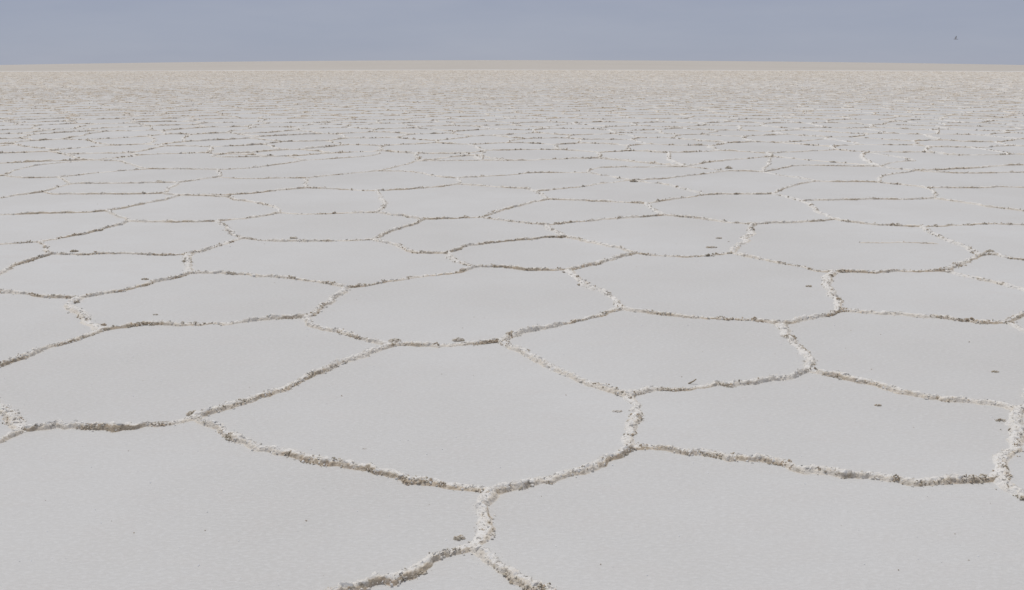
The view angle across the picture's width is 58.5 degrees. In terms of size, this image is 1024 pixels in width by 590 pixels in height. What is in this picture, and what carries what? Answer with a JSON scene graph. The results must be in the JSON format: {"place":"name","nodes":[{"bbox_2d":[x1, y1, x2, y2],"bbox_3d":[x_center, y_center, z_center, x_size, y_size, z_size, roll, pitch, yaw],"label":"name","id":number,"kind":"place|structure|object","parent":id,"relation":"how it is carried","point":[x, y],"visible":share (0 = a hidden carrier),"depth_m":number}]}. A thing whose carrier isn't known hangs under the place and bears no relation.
{"place":"outdoors","nodes":[
{"label":"outdoors","id":0,"kind":"place"},
{"bbox_2d":[3,174,57,177],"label":"salt ridge","id":1,"kind":"structure","parent":0,"point":[7,175],"depth_m":12.84},
{"bbox_2d":[4,160,92,173],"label":"salt ridge","id":2,"kind":"structure","parent":0,"point":[11,171],"depth_m":14.44},
{"bbox_2d":[0,209,105,214],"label":"salt ridge","id":3,"kind":"structure","parent":0,"point":[55,212],"depth_m":9.85},
{"bbox_2d":[64,295,107,330],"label":"salt ridge","id":4,"kind":"structure","parent":0,"point":[84,316],"depth_m":5.94},
{"bbox_2d":[58,168,146,176],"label":"salt ridge","id":5,"kind":"structure","parent":0,"point":[96,172],"depth_m":13.31},
{"bbox_2d":[44,191,162,194],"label":"salt ridge","id":6,"kind":"structure","parent":0,"point":[72,193],"depth_m":11.26},
{"bbox_2d":[51,251,187,255],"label":"salt ridge","id":7,"kind":"structure","parent":0,"point":[109,252],"depth_m":7.77},
{"bbox_2d":[71,181,175,183],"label":"salt ridge","id":8,"kind":"structure","parent":0,"point":[89,182],"depth_m":12.24},
{"bbox_2d":[129,219,214,222],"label":"salt ridge","id":9,"kind":"structure","parent":0,"point":[166,221],"depth_m":9.32},
{"bbox_2d":[180,193,281,211],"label":"salt ridge","id":10,"kind":"structure","parent":0,"point":[251,201],"depth_m":10.75},
{"bbox_2d":[180,186,306,195],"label":"salt ridge","id":11,"kind":"structure","parent":0,"point":[280,189],"depth_m":11.38},
{"bbox_2d":[217,176,307,178],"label":"salt ridge","id":12,"kind":"structure","parent":0,"point":[275,177],"depth_m":12.76},
{"bbox_2d":[219,159,305,169],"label":"salt ridge","id":13,"kind":"structure","parent":0,"point":[267,165],"depth_m":14.29},
{"bbox_2d":[312,150,380,159],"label":"salt ridge","id":14,"kind":"structure","parent":0,"point":[378,152],"depth_m":15.51},
{"bbox_2d":[374,189,386,212],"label":"salt ridge","id":15,"kind":"structure","parent":0,"point":[383,202],"depth_m":10.58},
{"bbox_2d":[377,183,457,190],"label":"salt ridge","id":16,"kind":"structure","parent":0,"point":[419,187],"depth_m":11.76},
{"bbox_2d":[379,169,455,177],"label":"salt ridge","id":17,"kind":"structure","parent":0,"point":[398,170],"depth_m":13.36},
{"bbox_2d":[417,151,465,153],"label":"thin salt ridge","id":18,"kind":"structure","parent":0,"point":[458,152],"depth_m":16.12},
{"bbox_2d":[424,215,480,219],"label":"salt ridge","id":19,"kind":"structure","parent":0,"point":[436,218],"depth_m":9.51},
{"bbox_2d":[458,183,533,191],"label":"salt ridge","id":20,"kind":"structure","parent":0,"point":[528,188],"depth_m":11.89},
{"bbox_2d":[0,60,1023,589],"bbox_3d":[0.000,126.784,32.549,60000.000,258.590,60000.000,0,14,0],"label":"salt flat","id":21,"kind":"structure","parent":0,"point":[74,508],"depth_m":5.30},
{"bbox_2d":[0,428,24,443],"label":"salt ridge","id":22,"kind":"structure","parent":21,"relation":"on","point":[11,434],"depth_m":4.01},
{"bbox_2d":[0,399,26,432],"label":"salt ridge","id":23,"kind":"structure","parent":21,"relation":"on","point":[13,419],"depth_m":4.20},
{"bbox_2d":[0,251,51,274],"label":"salt ridge","id":24,"kind":"structure","parent":21,"relation":"on","point":[12,265],"depth_m":7.43},
{"bbox_2d":[0,288,79,298],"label":"salt ridge","id":25,"kind":"structure","parent":21,"relation":"on","point":[14,291],"depth_m":6.39},
{"bbox_2d":[0,158,93,163],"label":"thin salt ridge","id":26,"kind":"structure","parent":21,"relation":"on","point":[47,160],"depth_m":14.88},
{"bbox_2d":[0,329,101,367],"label":"salt ridge","id":27,"kind":"structure","parent":21,"relation":"on","point":[26,355],"depth_m":5.18},
{"bbox_2d":[38,220,128,240],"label":"salt ridge","id":28,"kind":"structure","parent":21,"relation":"on","point":[95,230],"depth_m":8.76},
{"bbox_2d":[67,152,121,154],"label":"thin salt ridge","id":29,"kind":"structure","parent":21,"relation":"on","point":[93,153],"depth_m":16.12},
{"bbox_2d":[19,416,191,432],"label":"salt ridge","id":30,"kind":"structure","parent":21,"relation":"on","point":[112,426],"depth_m":4.10},
{"bbox_2d":[80,271,189,297],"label":"salt ridge","id":31,"kind":"structure","parent":21,"relation":"on","point":[147,283],"depth_m":6.64},
{"bbox_2d":[106,194,179,209],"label":"salt ridge","id":32,"kind":"structure","parent":21,"relation":"on","point":[152,201],"depth_m":10.48},
{"bbox_2d":[147,167,216,169],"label":"salt ridge","id":33,"kind":"structure","parent":21,"relation":"on","point":[186,168],"depth_m":13.82},
{"bbox_2d":[181,252,195,273],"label":"salt ridge","id":34,"kind":"structure","parent":21,"relation":"on","point":[187,259],"depth_m":7.46},
{"bbox_2d":[96,312,305,331],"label":"salt ridge","id":35,"kind":"structure","parent":21,"relation":"on","point":[194,323],"depth_m":5.71},
{"bbox_2d":[188,237,242,253],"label":"salt ridge","id":36,"kind":"structure","parent":21,"relation":"on","point":[213,246],"depth_m":8.04},
{"bbox_2d":[184,137,249,141],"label":"thin salt ridge","id":37,"kind":"structure","parent":21,"relation":"on","point":[232,138],"depth_m":18.78},
{"bbox_2d":[215,220,242,236],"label":"salt ridge","id":38,"kind":"structure","parent":21,"relation":"on","point":[227,227],"depth_m":8.88},
{"bbox_2d":[217,211,279,220],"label":"salt ridge","id":39,"kind":"structure","parent":21,"relation":"on","point":[261,215],"depth_m":9.59},
{"bbox_2d":[211,153,285,156],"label":"salt ridge","id":40,"kind":"structure","parent":21,"relation":"on","point":[212,155],"depth_m":15.61},
{"bbox_2d":[226,152,288,156],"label":"thin salt ridge","id":41,"kind":"structure","parent":21,"relation":"on","point":[235,153],"depth_m":15.91},
{"bbox_2d":[227,148,288,152],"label":"thin salt ridge","id":42,"kind":"structure","parent":21,"relation":"on","point":[268,150],"depth_m":16.43},
{"bbox_2d":[189,270,349,287],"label":"salt ridge","id":43,"kind":"structure","parent":21,"relation":"on","point":[286,276],"depth_m":6.97},
{"bbox_2d":[259,132,322,136],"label":"thin salt ridge","id":44,"kind":"structure","parent":21,"relation":"on","point":[305,133],"depth_m":20.09},
{"bbox_2d":[190,342,396,420],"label":"salt ridge","id":45,"kind":"structure","parent":21,"relation":"on","point":[234,404],"depth_m":4.63},
{"bbox_2d":[239,236,371,241],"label":"salt ridge","id":46,"kind":"structure","parent":21,"relation":"on","point":[295,240],"depth_m":8.33},
{"bbox_2d":[301,143,348,148],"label":"thin salt ridge","id":47,"kind":"structure","parent":21,"relation":"on","point":[312,147],"depth_m":17.27},
{"bbox_2d":[280,210,374,214],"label":"salt ridge","id":48,"kind":"structure","parent":21,"relation":"on","point":[361,211],"depth_m":9.85},
{"bbox_2d":[310,284,350,316],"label":"salt ridge","id":49,"kind":"structure","parent":21,"relation":"on","point":[344,289],"depth_m":6.22},
{"bbox_2d":[192,415,486,492],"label":"salt ridge","id":50,"kind":"structure","parent":21,"relation":"on","point":[406,479],"depth_m":3.73},
{"bbox_2d":[306,186,374,190],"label":"salt ridge","id":51,"kind":"structure","parent":21,"relation":"on","point":[324,187],"depth_m":11.68},
{"bbox_2d":[308,169,378,177],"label":"salt ridge","id":52,"kind":"structure","parent":21,"relation":"on","point":[374,170],"depth_m":13.21},
{"bbox_2d":[300,314,394,346],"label":"salt ridge","id":53,"kind":"structure","parent":21,"relation":"on","point":[306,318],"depth_m":5.53},
{"bbox_2d":[375,211,422,218],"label":"salt ridge","id":54,"kind":"structure","parent":21,"relation":"on","point":[397,214],"depth_m":9.71},
{"bbox_2d":[374,217,424,237],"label":"salt ridge","id":55,"kind":"structure","parent":21,"relation":"on","point":[419,220],"depth_m":8.93},
{"bbox_2d":[324,542,476,589],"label":"salt ridge","id":56,"kind":"structure","parent":21,"relation":"on","point":[415,570],"depth_m":2.91},
{"bbox_2d":[372,237,445,253],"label":"salt ridge","id":57,"kind":"structure","parent":21,"relation":"on","point":[398,245],"depth_m":7.97},
{"bbox_2d":[348,264,477,287],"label":"salt ridge","id":58,"kind":"structure","parent":21,"relation":"on","point":[465,269],"depth_m":6.94},
{"bbox_2d":[417,154,474,160],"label":"thin salt ridge","id":59,"kind":"structure","parent":21,"relation":"on","point":[462,155],"depth_m":15.45},
{"bbox_2d":[396,338,498,347],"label":"salt ridge","id":60,"kind":"structure","parent":21,"relation":"on","point":[438,345],"depth_m":5.29},
{"bbox_2d":[443,250,476,267],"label":"salt ridge","id":61,"kind":"structure","parent":21,"relation":"on","point":[449,255],"depth_m":7.54},
{"bbox_2d":[468,486,499,544],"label":"salt ridge","id":62,"kind":"structure","parent":21,"relation":"on","point":[486,528],"depth_m":3.29},
{"bbox_2d":[1,224,998,589],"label":"salt grains","id":63,"kind":"object","parent":21,"relation":"on","point":[479,392],"visible":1,"depth_m":3.92},
{"bbox_2d":[448,235,567,251],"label":"salt ridge","id":64,"kind":"structure","parent":21,"relation":"on","point":[461,247],"depth_m":8.31},
{"bbox_2d":[0,70,1023,71],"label":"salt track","id":65,"kind":"structure","parent":21,"relation":"on","point":[711,70],"depth_m":143.64},
{"bbox_2d":[0,70,1023,154],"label":"salt ridges","id":66,"kind":"object","parent":21,"relation":"on","point":[183,75],"visible":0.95,"depth_m":43.85},
{"bbox_2d":[470,543,556,589],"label":"salt ridge","id":67,"kind":"structure","parent":21,"relation":"on","point":[511,574],"depth_m":2.92},
{"bbox_2d":[484,198,547,215],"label":"salt ridge","id":68,"kind":"structure","parent":21,"relation":"on","point":[513,206],"depth_m":10.26},
{"bbox_2d":[485,148,557,150],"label":"thin salt ridge","id":69,"kind":"structure","parent":21,"relation":"on","point":[493,149],"depth_m":16.77},
{"bbox_2d":[477,264,567,270],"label":"salt ridge","id":70,"kind":"structure","parent":21,"relation":"on","point":[517,267],"depth_m":7.20},
{"bbox_2d":[483,156,597,160],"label":"thin salt ridge","id":71,"kind":"structure","parent":21,"relation":"on","point":[596,157],"depth_m":15.15},
{"bbox_2d":[543,223,566,237],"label":"salt ridge","id":72,"kind":"structure","parent":21,"relation":"on","point":[549,228],"depth_m":8.82},
{"bbox_2d":[498,307,622,341],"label":"salt ridge","id":73,"kind":"structure","parent":21,"relation":"on","point":[521,331],"depth_m":5.64},
{"bbox_2d":[494,443,633,494],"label":"salt ridge","id":74,"kind":"structure","parent":21,"relation":"on","point":[600,462],"depth_m":3.63},
{"bbox_2d":[498,338,629,396],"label":"salt ridge","id":75,"kind":"structure","parent":21,"relation":"on","point":[541,361],"depth_m":4.83},
{"bbox_2d":[563,268,623,307],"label":"salt ridge","id":76,"kind":"structure","parent":21,"relation":"on","point":[586,284],"depth_m":6.61},
{"bbox_2d":[548,198,643,203],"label":"salt ridge","id":77,"kind":"structure","parent":21,"relation":"on","point":[608,200],"depth_m":10.69},
{"bbox_2d":[550,213,664,224],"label":"salt ridge","id":78,"kind":"structure","parent":21,"relation":"on","point":[604,218],"depth_m":9.49},
{"bbox_2d":[621,394,643,449],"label":"salt ridge","id":79,"kind":"structure","parent":21,"relation":"on","point":[634,420],"depth_m":4.16},
{"bbox_2d":[599,157,677,165],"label":"salt ridge","id":80,"kind":"structure","parent":21,"relation":"on","point":[635,161],"depth_m":14.78},
{"bbox_2d":[637,251,733,257],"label":"salt ridge","id":81,"kind":"structure","parent":21,"relation":"on","point":[677,255],"depth_m":7.71},
{"bbox_2d":[622,306,780,323],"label":"salt ridge","id":82,"kind":"structure","parent":21,"relation":"on","point":[675,314],"depth_m":5.86},
{"bbox_2d":[663,213,751,223],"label":"salt ridge","id":83,"kind":"structure","parent":21,"relation":"on","point":[704,218],"depth_m":9.47},
{"bbox_2d":[626,368,808,395],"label":"salt ridge","id":84,"kind":"structure","parent":21,"relation":"on","point":[798,372],"depth_m":4.64},
{"bbox_2d":[728,222,756,251],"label":"salt ridge","id":85,"kind":"structure","parent":21,"relation":"on","point":[744,238],"depth_m":8.47},
{"bbox_2d":[732,252,835,272],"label":"salt ridge","id":86,"kind":"structure","parent":21,"relation":"on","point":[770,260],"depth_m":7.46},
{"bbox_2d":[774,321,817,368],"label":"salt ridge","id":87,"kind":"structure","parent":21,"relation":"on","point":[785,332],"depth_m":5.28},
{"bbox_2d":[634,443,998,486],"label":"salt ridge","id":88,"kind":"structure","parent":21,"relation":"on","point":[945,479],"depth_m":3.65},
{"bbox_2d":[773,155,867,164],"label":"thin salt ridge","id":89,"kind":"structure","parent":21,"relation":"on","point":[845,162],"depth_m":14.97},
{"bbox_2d":[820,270,844,311],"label":"salt ridge","id":90,"kind":"structure","parent":21,"relation":"on","point":[827,281],"depth_m":6.58},
{"bbox_2d":[816,180,876,182],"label":"salt ridge","id":91,"kind":"structure","parent":21,"relation":"on","point":[845,181],"depth_m":12.40},
{"bbox_2d":[800,196,933,200],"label":"salt ridge","id":92,"kind":"structure","parent":21,"relation":"on","point":[869,198],"depth_m":10.82},
{"bbox_2d":[859,150,879,165],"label":"thin salt ridge","id":93,"kind":"structure","parent":21,"relation":"on","point":[862,155],"depth_m":15.21},
{"bbox_2d":[834,217,920,226],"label":"salt ridge","id":94,"kind":"structure","parent":21,"relation":"on","point":[875,223],"depth_m":9.14},
{"bbox_2d":[836,267,945,273],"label":"salt ridge","id":95,"kind":"structure","parent":21,"relation":"on","point":[843,270],"depth_m":7.12},
{"bbox_2d":[870,152,915,165],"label":"salt ridge","id":96,"kind":"structure","parent":21,"relation":"on","point":[908,159],"depth_m":15.20},
{"bbox_2d":[870,150,925,152],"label":"thin salt ridge","id":97,"kind":"structure","parent":21,"relation":"on","point":[905,151],"depth_m":16.33},
{"bbox_2d":[859,241,937,243],"bbox_3d":[3.490,-0.475,8.264,0.702,0.022,0.096,1,14,4],"label":"hairline crack","id":98,"kind":"object","parent":21,"relation":"on","point":[899,242],"visible":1,"depth_m":8.25},
{"bbox_2d":[809,367,1015,411],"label":"salt ridge","id":99,"kind":"structure","parent":21,"relation":"on","point":[892,388],"depth_m":4.52},
{"bbox_2d":[841,307,1005,323],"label":"salt ridge","id":100,"kind":"structure","parent":21,"relation":"on","point":[948,317],"depth_m":5.86},
{"bbox_2d":[920,224,980,253],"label":"salt ridge","id":101,"kind":"structure","parent":21,"relation":"on","point":[942,237],"depth_m":8.31},
{"bbox_2d":[943,253,985,269],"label":"salt ridge","id":102,"kind":"structure","parent":21,"relation":"on","point":[961,263],"depth_m":7.39},
{"bbox_2d":[916,170,1023,173],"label":"salt ridge","id":103,"kind":"structure","parent":21,"relation":"on","point":[938,171],"depth_m":13.41},
{"bbox_2d":[926,222,1023,226],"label":"salt ridge","id":104,"kind":"structure","parent":21,"relation":"on","point":[969,224],"depth_m":9.16},
{"bbox_2d":[945,270,1023,290],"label":"salt ridge","id":105,"kind":"structure","parent":21,"relation":"on","point":[1003,283],"depth_m":6.82},
{"bbox_2d":[982,251,1023,259],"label":"salt ridge","id":106,"kind":"structure","parent":21,"relation":"on","point":[1003,256],"depth_m":7.67},
{"bbox_2d":[989,406,1023,479],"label":"salt ridge","id":107,"kind":"structure","parent":21,"relation":"on","point":[1015,439],"depth_m":3.91},
{"bbox_2d":[993,475,1023,500],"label":"salt ridge","id":108,"kind":"structure","parent":21,"relation":"on","point":[1003,483],"depth_m":3.51},
{"bbox_2d":[1005,311,1023,321],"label":"salt ridge","id":109,"kind":"structure","parent":21,"relation":"on","point":[1015,317],"depth_m":5.84},
{"bbox_2d":[0,0,1023,64],"label":"sky","id":110,"kind":"structure","parent":0,"point":[31,31]},
{"bbox_2d":[481,216,548,224],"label":"salt ridge","id":111,"kind":"structure","parent":0,"point":[525,222],"depth_m":9.31},
{"bbox_2d":[459,171,586,177],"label":"salt ridge","id":112,"kind":"structure","parent":0,"point":[466,176],"depth_m":13.29},
{"bbox_2d":[536,180,629,190],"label":"salt ridge","id":113,"kind":"structure","parent":0,"point":[579,186],"depth_m":11.89},
{"bbox_2d":[565,235,632,251],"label":"salt ridge","id":114,"kind":"structure","parent":0,"point":[596,242],"depth_m":8.22},
{"bbox_2d":[567,250,637,269],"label":"salt ridge","id":115,"kind":"structure","parent":0,"point":[604,260],"depth_m":7.45},
{"bbox_2d":[586,165,686,171],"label":"salt ridge","id":116,"kind":"structure","parent":0,"point":[589,170],"depth_m":14.10},
{"bbox_2d":[628,179,703,193],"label":"salt ridge","id":117,"kind":"structure","parent":0,"point":[687,189],"depth_m":11.86},
{"bbox_2d":[630,170,727,179],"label":"salt ridge","id":118,"kind":"structure","parent":0,"point":[679,176],"depth_m":12.90},
{"bbox_2d":[671,137,724,142],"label":"thin salt ridge","id":119,"kind":"structure","parent":0,"point":[719,141],"depth_m":18.61},
{"bbox_2d":[648,192,771,202],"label":"salt ridge","id":120,"kind":"structure","parent":0,"point":[697,195],"depth_m":11.21},
{"bbox_2d":[687,156,769,165],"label":"thin salt ridge","id":121,"kind":"structure","parent":0,"point":[703,162],"depth_m":14.90},
{"bbox_2d":[754,218,834,224],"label":"salt ridge","id":122,"kind":"structure","parent":0,"point":[788,222],"depth_m":9.28},
{"bbox_2d":[775,180,815,192],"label":"salt ridge","id":123,"kind":"structure","parent":0,"point":[781,189],"depth_m":11.96},
{"bbox_2d":[779,307,842,324],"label":"salt ridge","id":124,"kind":"structure","parent":0,"point":[799,319],"depth_m":5.83},
{"bbox_2d":[800,201,832,217],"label":"salt ridge","id":125,"kind":"structure","parent":0,"point":[811,205],"depth_m":10.00},
{"bbox_2d":[764,164,878,171],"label":"salt ridge","id":126,"kind":"structure","parent":0,"point":[787,166],"depth_m":14.21},
{"bbox_2d":[915,163,1023,170],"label":"thin salt ridge","id":127,"kind":"structure","parent":0,"point":[974,167],"depth_m":13.88},
{"bbox_2d":[927,185,1023,187],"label":"salt ridge","id":128,"kind":"structure","parent":0,"point":[973,186],"depth_m":11.81},
{"bbox_2d":[934,197,1023,210],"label":"salt ridge","id":129,"kind":"structure","parent":0,"point":[990,206],"depth_m":10.39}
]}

